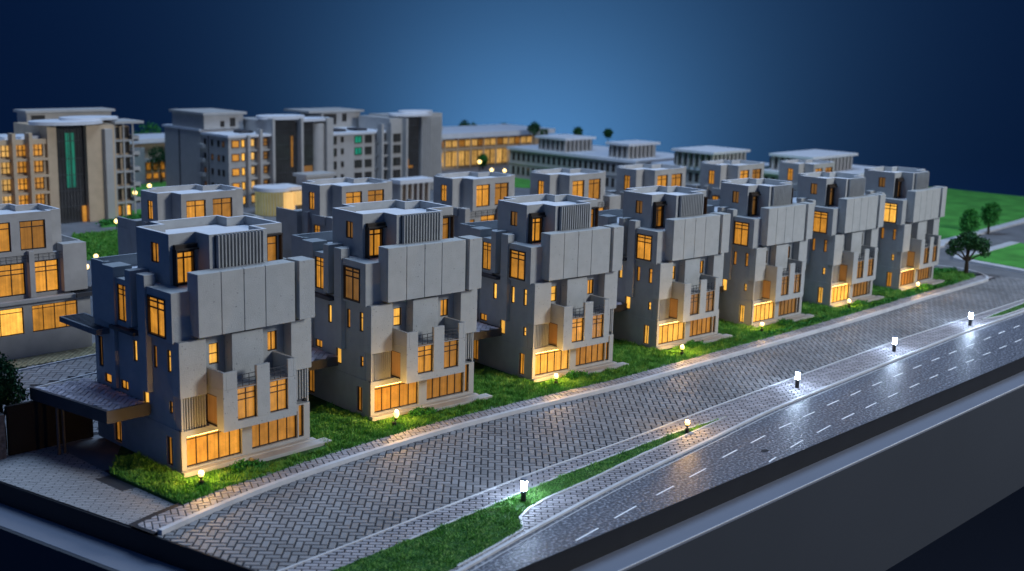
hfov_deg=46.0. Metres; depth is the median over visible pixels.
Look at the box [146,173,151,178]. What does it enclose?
window
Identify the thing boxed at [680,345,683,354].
garden lamp
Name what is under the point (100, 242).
back lawn
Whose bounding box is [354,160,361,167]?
window
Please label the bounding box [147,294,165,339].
window
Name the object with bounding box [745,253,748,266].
window
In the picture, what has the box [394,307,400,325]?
window
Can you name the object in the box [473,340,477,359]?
window
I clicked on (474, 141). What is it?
window
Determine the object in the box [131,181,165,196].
grass
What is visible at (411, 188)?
colonnade annex
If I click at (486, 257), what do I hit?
window
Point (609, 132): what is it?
tree
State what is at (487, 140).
window
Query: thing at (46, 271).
window
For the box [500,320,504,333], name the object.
window
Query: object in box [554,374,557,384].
garden lamp
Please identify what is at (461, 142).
window
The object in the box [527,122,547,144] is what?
tree
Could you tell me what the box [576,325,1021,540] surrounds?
road marking
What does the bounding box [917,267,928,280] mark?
shop window
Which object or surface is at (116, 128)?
window
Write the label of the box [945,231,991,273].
tree
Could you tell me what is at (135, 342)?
window
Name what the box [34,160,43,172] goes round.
window
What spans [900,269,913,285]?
shop window
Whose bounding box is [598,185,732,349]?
villa
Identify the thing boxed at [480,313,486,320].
window
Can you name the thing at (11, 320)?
wide window
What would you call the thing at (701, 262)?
window
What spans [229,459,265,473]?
shrub
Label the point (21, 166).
window
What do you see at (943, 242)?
kerb
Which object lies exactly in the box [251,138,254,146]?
window
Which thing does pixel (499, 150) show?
window
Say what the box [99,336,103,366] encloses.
window
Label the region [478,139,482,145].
window
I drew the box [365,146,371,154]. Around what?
window
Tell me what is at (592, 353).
window
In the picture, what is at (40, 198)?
window
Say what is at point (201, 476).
garden lamp
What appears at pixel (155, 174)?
window
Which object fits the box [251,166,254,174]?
window
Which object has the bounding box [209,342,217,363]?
window
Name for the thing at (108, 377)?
window
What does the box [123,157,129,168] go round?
window
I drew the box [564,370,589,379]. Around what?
shrub
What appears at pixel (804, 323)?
hedge
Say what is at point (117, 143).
window
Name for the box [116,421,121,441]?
window
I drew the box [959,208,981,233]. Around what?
tree
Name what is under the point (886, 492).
display base
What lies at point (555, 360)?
window
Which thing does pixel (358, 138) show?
window
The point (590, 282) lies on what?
window
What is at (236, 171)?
window
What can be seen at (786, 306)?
shop window
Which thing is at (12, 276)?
window
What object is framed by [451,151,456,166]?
window
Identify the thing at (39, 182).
window
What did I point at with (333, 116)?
window
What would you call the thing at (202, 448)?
shop window
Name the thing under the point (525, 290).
window
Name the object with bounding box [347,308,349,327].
window
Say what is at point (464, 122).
tree
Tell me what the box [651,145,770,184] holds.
colonnaded block
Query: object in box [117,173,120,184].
window
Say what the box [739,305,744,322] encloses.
window
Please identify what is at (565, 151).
colonnaded block
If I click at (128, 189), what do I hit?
window
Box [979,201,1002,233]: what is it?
tree
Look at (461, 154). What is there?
window
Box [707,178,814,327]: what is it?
villa
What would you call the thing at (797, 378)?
bollard light
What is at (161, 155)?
tree
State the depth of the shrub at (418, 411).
192.79 m
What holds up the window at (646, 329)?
in the villa at (675, 249)
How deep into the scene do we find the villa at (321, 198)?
274.66 m
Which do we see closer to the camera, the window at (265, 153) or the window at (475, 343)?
the window at (475, 343)
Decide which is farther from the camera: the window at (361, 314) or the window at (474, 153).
the window at (474, 153)
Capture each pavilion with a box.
[129,133,165,182]
[441,124,554,169]
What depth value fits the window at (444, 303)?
199.61 m
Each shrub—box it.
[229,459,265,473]
[408,406,437,417]
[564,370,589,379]
[685,339,705,347]
[776,319,793,325]
[852,299,868,306]
[920,283,932,288]
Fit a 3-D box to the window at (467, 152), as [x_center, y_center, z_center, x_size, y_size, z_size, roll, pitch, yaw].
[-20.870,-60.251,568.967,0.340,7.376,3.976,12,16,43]
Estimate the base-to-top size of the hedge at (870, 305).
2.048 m
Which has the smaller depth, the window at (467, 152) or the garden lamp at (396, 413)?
the garden lamp at (396, 413)
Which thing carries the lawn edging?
on the paved verge
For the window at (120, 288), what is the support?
in the villa at (199, 328)
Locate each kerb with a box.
[17,353,96,390]
[158,265,988,534]
[277,299,1023,570]
[456,310,1023,570]
[940,218,1023,272]
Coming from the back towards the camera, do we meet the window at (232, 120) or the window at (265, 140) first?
the window at (232, 120)
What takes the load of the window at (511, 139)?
in the pavilion at (464, 146)
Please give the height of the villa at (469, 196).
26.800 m
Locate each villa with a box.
[0,203,91,360]
[5,215,331,490]
[117,184,263,254]
[276,177,391,257]
[291,200,492,420]
[407,171,514,237]
[460,194,628,381]
[530,168,620,210]
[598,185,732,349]
[605,164,685,208]
[685,160,763,199]
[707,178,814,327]
[778,159,834,190]
[792,171,885,306]
[864,166,946,289]
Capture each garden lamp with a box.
[198,471,203,485]
[392,410,398,425]
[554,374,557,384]
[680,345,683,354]
[685,420,689,432]
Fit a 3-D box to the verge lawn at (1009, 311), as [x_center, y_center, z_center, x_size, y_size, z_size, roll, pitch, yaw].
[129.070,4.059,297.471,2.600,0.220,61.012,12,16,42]
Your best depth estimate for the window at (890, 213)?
303.25 m
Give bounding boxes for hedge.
[95,212,140,226]
[760,315,829,335]
[839,296,897,315]
[905,279,958,296]
[933,267,957,272]
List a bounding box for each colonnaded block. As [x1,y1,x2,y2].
[507,134,673,189]
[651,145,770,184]
[763,149,872,179]
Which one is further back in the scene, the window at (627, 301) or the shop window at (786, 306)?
the shop window at (786, 306)
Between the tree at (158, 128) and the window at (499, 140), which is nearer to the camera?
the tree at (158, 128)
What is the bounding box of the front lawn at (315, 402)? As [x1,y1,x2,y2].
[110,271,971,504]
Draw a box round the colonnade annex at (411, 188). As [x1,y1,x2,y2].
[388,176,433,200]
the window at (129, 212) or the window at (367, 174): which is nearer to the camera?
the window at (129, 212)
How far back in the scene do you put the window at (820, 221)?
281.35 m
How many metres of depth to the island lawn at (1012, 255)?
358.81 m
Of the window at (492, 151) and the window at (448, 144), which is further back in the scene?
the window at (492, 151)
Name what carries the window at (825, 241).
in the villa at (842, 254)
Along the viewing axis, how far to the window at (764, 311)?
263.47 m
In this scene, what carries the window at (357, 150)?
in the apartment block at (212, 146)
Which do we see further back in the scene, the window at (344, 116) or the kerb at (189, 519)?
the window at (344, 116)
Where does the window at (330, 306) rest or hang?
in the villa at (394, 319)
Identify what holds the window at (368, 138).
in the apartment block at (212, 146)
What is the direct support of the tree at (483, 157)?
on the ground at (98, 451)
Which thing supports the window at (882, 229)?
in the villa at (909, 241)
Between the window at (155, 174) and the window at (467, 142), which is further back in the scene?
the window at (467, 142)
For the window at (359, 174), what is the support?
in the apartment block at (212, 146)
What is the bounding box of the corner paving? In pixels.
[0,446,173,526]
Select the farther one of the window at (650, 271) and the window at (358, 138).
the window at (358, 138)
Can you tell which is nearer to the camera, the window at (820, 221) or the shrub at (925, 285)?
the window at (820, 221)
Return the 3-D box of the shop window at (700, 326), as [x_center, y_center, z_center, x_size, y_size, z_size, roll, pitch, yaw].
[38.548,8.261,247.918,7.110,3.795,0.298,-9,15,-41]
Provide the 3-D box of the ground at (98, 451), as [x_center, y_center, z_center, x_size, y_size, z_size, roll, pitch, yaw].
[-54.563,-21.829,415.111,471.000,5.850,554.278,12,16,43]
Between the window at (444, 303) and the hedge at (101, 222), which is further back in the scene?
the hedge at (101, 222)
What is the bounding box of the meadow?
[928,187,1023,239]
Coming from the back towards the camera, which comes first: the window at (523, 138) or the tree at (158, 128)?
the window at (523, 138)
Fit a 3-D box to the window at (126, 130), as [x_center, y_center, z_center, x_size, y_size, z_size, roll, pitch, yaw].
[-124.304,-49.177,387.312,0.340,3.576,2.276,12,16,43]
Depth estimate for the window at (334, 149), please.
448.28 m
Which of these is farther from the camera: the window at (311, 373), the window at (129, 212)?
the window at (129, 212)
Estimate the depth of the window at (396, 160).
468.54 m
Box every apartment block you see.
[0,107,143,222]
[162,107,442,207]
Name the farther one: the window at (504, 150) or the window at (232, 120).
the window at (504, 150)
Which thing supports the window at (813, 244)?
in the villa at (842, 254)
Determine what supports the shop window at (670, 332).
in the villa at (675, 249)
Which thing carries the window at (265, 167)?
in the apartment block at (212, 146)
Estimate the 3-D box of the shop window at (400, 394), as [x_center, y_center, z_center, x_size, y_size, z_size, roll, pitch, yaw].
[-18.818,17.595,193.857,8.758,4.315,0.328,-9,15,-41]
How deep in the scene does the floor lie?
423.49 m
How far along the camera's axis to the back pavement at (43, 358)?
223.14 m
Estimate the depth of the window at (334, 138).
447.41 m
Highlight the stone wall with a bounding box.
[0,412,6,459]
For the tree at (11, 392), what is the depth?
172.13 m
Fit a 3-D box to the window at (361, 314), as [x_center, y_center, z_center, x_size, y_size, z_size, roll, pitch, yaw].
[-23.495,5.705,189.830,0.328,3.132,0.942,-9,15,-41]
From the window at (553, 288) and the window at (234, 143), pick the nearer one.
the window at (553, 288)
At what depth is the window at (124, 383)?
173.46 m
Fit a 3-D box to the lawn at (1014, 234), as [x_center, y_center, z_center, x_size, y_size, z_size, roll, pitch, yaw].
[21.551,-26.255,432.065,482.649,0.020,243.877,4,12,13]
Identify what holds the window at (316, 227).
in the villa at (321, 198)
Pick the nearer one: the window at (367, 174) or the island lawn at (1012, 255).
the island lawn at (1012, 255)
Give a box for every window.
[0,145,8,157]
[0,263,25,297]
[0,307,23,336]
[1,162,9,174]
[2,179,10,191]
[3,196,10,203]
[16,145,25,156]
[17,161,26,173]
[18,178,26,190]
[19,195,27,204]
[32,300,76,331]
[33,144,42,155]
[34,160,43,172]
[35,177,44,189]
[35,194,45,204]
[35,259,58,292]
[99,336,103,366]
[106,373,111,382]
[115,127,118,137]
[116,142,119,153]
[116,158,120,168]
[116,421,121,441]
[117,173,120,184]
[117,283,125,321]
[118,189,121,199]
[118,205,121,215]
[122,127,128,137]
[122,142,128,152]
[122,380,128,390]
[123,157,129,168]
[123,173,130,183]
[124,188,130,199]
[125,204,131,215]
[134,340,136,360]
[144,391,148,401]
[146,162,151,170]
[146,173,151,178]
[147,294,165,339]
[153,172,158,178]
[154,345,156,367]
[168,350,170,371]
[168,436,172,465]
[170,401,172,413]
[186,429,240,466]
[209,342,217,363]
[230,118,234,125]
[231,140,239,147]
[231,154,239,161]
[232,168,239,175]
[232,183,239,187]
[241,139,244,147]
[241,153,244,160]
[241,167,245,175]
[241,182,245,189]
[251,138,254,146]
[251,152,254,159]
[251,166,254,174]
[252,415,295,448]
[263,138,267,145]
[263,151,267,159]
[263,165,267,173]
[267,330,275,350]
[299,405,302,435]
[309,370,313,391]
[314,225,319,231]
[315,256,322,288]
[316,339,321,347]
[324,114,335,123]
[329,304,331,322]
[333,136,336,144]
[333,148,336,155]
[337,348,340,363]
[342,114,346,121]
[343,265,359,302]
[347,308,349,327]
[354,135,361,143]
[354,147,361,154]
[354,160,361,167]
[354,172,361,177]
[358,386,361,411]
[360,312,362,331]
[365,135,371,142]
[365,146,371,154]
[365,159,371,166]
[365,171,371,177]
[374,382,416,412]
[393,133,400,141]
[393,145,400,152]
[393,157,400,165]
[393,169,400,177]
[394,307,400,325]
[427,372,461,399]
[440,299,447,315]
[445,140,451,147]
[445,151,451,166]
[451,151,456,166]
[452,140,456,147]
[458,150,464,165]
[459,140,464,146]
[464,150,469,165]
[464,364,467,391]
[465,139,469,146]
[471,149,477,164]
[472,139,477,145]
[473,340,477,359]
[477,149,482,164]
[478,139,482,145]
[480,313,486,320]
[481,214,494,220]
[482,242,490,269]
[484,138,489,145]
[484,149,489,163]
[490,138,494,144]
[490,148,494,163]
[493,283,496,298]
[496,148,501,163]
[497,138,502,144]
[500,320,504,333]
[502,148,506,162]
[509,137,514,143]
[509,249,525,280]
[511,286,514,302]
[520,353,523,374]
[521,136,526,142]
[524,289,526,305]
[526,136,530,142]
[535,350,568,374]
[551,286,555,300]
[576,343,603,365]
[587,279,592,293]
[605,342,607,359]
[625,296,629,308]
[635,233,651,261]
[637,266,639,280]
[644,325,648,343]
[649,268,651,282]
[658,322,683,344]
[689,317,710,336]
[700,260,703,272]
[722,279,726,290]
[733,221,748,246]
[733,251,736,264]
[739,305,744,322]
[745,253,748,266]
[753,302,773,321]
[778,298,795,315]
[812,238,815,250]
[813,211,827,233]
[817,287,822,302]
[824,240,826,251]
[831,284,848,302]
[852,281,867,296]
[881,227,883,238]
[884,202,897,222]
[886,272,891,286]
[892,229,895,239]
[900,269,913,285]
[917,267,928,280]
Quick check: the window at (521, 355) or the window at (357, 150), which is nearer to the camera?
the window at (521, 355)
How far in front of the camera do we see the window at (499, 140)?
582.61 m
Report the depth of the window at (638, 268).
240.83 m
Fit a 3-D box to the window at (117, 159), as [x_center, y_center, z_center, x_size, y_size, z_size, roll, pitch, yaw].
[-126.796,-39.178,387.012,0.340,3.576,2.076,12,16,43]
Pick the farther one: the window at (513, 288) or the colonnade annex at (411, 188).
the colonnade annex at (411, 188)
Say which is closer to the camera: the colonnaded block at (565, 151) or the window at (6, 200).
the window at (6, 200)
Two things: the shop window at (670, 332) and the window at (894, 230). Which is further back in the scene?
the window at (894, 230)
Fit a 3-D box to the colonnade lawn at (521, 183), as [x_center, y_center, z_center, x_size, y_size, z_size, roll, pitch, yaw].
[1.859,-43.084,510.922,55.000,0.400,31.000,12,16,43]
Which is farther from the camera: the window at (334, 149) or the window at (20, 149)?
the window at (334, 149)
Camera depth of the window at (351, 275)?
189.82 m
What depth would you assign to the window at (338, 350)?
196.08 m
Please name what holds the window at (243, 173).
in the apartment block at (212, 146)
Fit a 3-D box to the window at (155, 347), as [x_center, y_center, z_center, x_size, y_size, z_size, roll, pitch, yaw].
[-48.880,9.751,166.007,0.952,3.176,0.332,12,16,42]
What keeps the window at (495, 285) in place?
in the villa at (547, 290)
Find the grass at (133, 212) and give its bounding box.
[101,209,140,227]
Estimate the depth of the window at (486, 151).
578.29 m
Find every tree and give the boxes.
[0,351,29,448]
[134,120,161,133]
[147,145,165,182]
[458,119,477,125]
[477,153,487,168]
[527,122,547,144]
[572,126,582,134]
[603,128,613,145]
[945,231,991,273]
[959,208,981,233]
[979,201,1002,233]
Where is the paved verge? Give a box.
[283,300,1023,570]
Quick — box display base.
[0,357,1023,570]
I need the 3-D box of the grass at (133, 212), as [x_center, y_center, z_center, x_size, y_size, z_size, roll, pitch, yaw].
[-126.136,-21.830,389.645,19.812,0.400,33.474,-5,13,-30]
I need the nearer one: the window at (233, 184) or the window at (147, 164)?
the window at (233, 184)
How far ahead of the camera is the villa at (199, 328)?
168.18 m
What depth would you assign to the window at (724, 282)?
264.89 m
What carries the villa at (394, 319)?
on the front lawn at (315, 402)
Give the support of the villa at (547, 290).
on the front lawn at (315, 402)
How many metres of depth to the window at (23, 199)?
366.15 m
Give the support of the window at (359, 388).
in the villa at (394, 319)
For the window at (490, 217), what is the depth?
296.37 m
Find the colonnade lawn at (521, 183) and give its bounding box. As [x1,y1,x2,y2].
[515,178,529,187]
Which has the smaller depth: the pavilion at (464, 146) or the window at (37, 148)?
the window at (37, 148)
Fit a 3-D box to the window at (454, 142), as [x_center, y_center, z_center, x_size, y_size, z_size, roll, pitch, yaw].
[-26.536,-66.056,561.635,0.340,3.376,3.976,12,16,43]
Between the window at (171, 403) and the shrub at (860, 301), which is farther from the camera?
the shrub at (860, 301)
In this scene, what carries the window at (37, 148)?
in the apartment block at (73, 164)
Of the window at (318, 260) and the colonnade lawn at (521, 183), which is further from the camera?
the colonnade lawn at (521, 183)
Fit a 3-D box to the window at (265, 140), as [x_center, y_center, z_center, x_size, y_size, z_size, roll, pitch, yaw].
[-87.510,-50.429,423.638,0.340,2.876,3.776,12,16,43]
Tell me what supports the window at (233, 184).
in the apartment block at (212, 146)
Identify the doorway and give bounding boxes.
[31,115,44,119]
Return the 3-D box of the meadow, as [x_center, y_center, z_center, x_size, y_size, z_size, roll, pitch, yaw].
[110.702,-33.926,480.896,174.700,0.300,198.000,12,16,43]
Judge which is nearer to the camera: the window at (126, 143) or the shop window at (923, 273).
the shop window at (923, 273)
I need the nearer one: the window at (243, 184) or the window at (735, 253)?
the window at (735, 253)
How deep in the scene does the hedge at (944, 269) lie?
330.38 m
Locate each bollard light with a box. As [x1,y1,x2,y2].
[521,477,526,501]
[795,370,800,387]
[892,335,896,351]
[968,311,972,325]
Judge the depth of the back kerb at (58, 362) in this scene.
214.99 m
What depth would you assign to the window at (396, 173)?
469.57 m
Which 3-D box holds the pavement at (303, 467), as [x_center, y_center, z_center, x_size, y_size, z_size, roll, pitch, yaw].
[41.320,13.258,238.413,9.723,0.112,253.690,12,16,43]
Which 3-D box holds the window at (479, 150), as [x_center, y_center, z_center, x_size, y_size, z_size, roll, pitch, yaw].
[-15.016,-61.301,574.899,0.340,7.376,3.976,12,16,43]
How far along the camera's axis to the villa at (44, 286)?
223.17 m
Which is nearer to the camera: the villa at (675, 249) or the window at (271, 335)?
the window at (271, 335)
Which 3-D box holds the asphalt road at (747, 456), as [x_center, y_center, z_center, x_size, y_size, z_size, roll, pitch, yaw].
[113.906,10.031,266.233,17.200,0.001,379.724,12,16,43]
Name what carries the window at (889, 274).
in the villa at (909, 241)
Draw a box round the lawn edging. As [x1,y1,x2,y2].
[408,302,1023,566]
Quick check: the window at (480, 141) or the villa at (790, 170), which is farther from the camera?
the window at (480, 141)
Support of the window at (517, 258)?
in the villa at (547, 290)
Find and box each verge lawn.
[337,421,712,570]
[987,303,1023,317]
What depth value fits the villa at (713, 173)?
347.11 m
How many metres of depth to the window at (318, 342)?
200.02 m
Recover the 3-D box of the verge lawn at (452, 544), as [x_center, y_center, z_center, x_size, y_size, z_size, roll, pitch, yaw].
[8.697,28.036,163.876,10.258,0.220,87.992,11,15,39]
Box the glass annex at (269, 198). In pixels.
[253,171,336,215]
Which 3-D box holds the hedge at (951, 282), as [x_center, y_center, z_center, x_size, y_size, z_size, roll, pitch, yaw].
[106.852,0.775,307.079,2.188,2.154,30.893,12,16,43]
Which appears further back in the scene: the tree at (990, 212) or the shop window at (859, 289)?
the tree at (990, 212)
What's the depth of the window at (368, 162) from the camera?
460.37 m
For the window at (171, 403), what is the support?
in the villa at (199, 328)
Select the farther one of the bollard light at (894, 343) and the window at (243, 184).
the window at (243, 184)
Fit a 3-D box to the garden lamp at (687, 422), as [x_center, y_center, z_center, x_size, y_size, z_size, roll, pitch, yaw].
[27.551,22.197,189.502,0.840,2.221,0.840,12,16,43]
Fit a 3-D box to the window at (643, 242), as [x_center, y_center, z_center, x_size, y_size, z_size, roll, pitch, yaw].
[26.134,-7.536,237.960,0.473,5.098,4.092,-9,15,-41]
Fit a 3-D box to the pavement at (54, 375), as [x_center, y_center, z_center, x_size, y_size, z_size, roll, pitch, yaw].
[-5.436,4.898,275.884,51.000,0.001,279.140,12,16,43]
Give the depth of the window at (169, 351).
163.73 m
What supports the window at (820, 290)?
in the villa at (842, 254)
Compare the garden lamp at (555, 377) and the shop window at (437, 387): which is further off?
the garden lamp at (555, 377)
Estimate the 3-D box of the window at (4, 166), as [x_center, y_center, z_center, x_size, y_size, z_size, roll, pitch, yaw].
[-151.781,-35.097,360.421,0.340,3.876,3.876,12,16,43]
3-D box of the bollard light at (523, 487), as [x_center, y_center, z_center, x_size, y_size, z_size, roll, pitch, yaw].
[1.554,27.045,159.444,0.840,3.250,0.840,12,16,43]
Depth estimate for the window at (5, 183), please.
361.62 m
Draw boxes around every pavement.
[7,342,95,367]
[138,275,992,531]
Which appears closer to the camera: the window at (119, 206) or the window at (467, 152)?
the window at (119, 206)
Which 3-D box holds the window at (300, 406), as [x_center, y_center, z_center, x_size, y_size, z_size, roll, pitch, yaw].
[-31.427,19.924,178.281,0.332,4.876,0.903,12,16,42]
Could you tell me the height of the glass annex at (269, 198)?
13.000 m
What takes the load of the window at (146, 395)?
in the villa at (199, 328)
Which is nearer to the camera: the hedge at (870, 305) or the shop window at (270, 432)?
the shop window at (270, 432)
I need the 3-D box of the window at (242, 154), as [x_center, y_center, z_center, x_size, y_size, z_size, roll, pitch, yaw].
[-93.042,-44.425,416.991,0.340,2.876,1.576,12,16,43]
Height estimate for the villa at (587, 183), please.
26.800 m
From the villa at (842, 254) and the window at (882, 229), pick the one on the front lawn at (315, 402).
the villa at (842, 254)
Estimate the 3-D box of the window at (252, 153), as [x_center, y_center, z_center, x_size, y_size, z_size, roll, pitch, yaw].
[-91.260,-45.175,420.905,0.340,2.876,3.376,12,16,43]
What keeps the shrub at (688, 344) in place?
on the front lawn at (315, 402)
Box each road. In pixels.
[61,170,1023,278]
[465,312,1023,570]
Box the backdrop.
[0,0,1023,195]
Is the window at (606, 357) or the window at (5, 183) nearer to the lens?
the window at (606, 357)
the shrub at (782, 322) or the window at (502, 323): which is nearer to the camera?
the window at (502, 323)
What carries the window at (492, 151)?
in the pavilion at (464, 146)
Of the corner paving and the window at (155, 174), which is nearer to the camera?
the corner paving
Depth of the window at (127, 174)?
390.52 m
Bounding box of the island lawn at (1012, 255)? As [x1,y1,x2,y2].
[971,243,1023,268]
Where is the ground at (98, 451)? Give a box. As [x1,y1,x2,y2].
[0,165,1023,570]
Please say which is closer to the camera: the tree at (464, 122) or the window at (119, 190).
the window at (119, 190)
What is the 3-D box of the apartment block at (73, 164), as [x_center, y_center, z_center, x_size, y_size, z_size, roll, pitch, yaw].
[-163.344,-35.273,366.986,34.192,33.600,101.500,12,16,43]
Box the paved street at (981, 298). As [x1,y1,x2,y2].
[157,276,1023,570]
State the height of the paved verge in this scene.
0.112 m
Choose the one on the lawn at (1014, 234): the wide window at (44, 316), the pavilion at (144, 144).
the pavilion at (144, 144)
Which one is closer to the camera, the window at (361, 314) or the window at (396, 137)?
the window at (361, 314)
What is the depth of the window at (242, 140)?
416.12 m
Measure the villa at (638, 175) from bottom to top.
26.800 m
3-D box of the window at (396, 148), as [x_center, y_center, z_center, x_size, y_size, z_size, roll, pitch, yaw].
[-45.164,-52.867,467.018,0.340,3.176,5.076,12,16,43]
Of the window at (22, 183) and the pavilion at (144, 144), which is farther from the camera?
the pavilion at (144, 144)
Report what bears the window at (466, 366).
in the villa at (394, 319)
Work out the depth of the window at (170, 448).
166.70 m
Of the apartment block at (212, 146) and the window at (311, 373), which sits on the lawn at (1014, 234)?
the apartment block at (212, 146)
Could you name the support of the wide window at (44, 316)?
in the villa at (44, 286)
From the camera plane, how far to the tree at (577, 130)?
604.63 m
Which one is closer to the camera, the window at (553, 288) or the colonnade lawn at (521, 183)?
the window at (553, 288)
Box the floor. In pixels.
[886,486,1023,570]
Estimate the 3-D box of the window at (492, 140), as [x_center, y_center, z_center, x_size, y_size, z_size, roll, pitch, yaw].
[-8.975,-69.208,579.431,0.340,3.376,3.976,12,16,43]
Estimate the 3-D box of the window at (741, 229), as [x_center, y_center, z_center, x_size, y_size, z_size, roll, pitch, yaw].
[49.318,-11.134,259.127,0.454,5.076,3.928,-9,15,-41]
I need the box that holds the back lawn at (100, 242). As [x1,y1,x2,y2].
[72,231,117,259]
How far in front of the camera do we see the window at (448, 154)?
560.08 m
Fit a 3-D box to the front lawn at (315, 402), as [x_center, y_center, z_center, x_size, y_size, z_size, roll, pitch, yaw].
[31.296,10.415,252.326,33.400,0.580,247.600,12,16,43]
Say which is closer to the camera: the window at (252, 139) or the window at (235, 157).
the window at (235, 157)
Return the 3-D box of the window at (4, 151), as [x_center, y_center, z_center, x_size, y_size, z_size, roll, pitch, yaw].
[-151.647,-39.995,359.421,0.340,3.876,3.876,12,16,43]
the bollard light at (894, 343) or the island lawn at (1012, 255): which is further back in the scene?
the island lawn at (1012, 255)
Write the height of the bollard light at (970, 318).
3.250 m
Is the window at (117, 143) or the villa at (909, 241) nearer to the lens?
the villa at (909, 241)
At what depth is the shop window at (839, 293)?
285.82 m
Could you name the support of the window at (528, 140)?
in the pavilion at (464, 146)

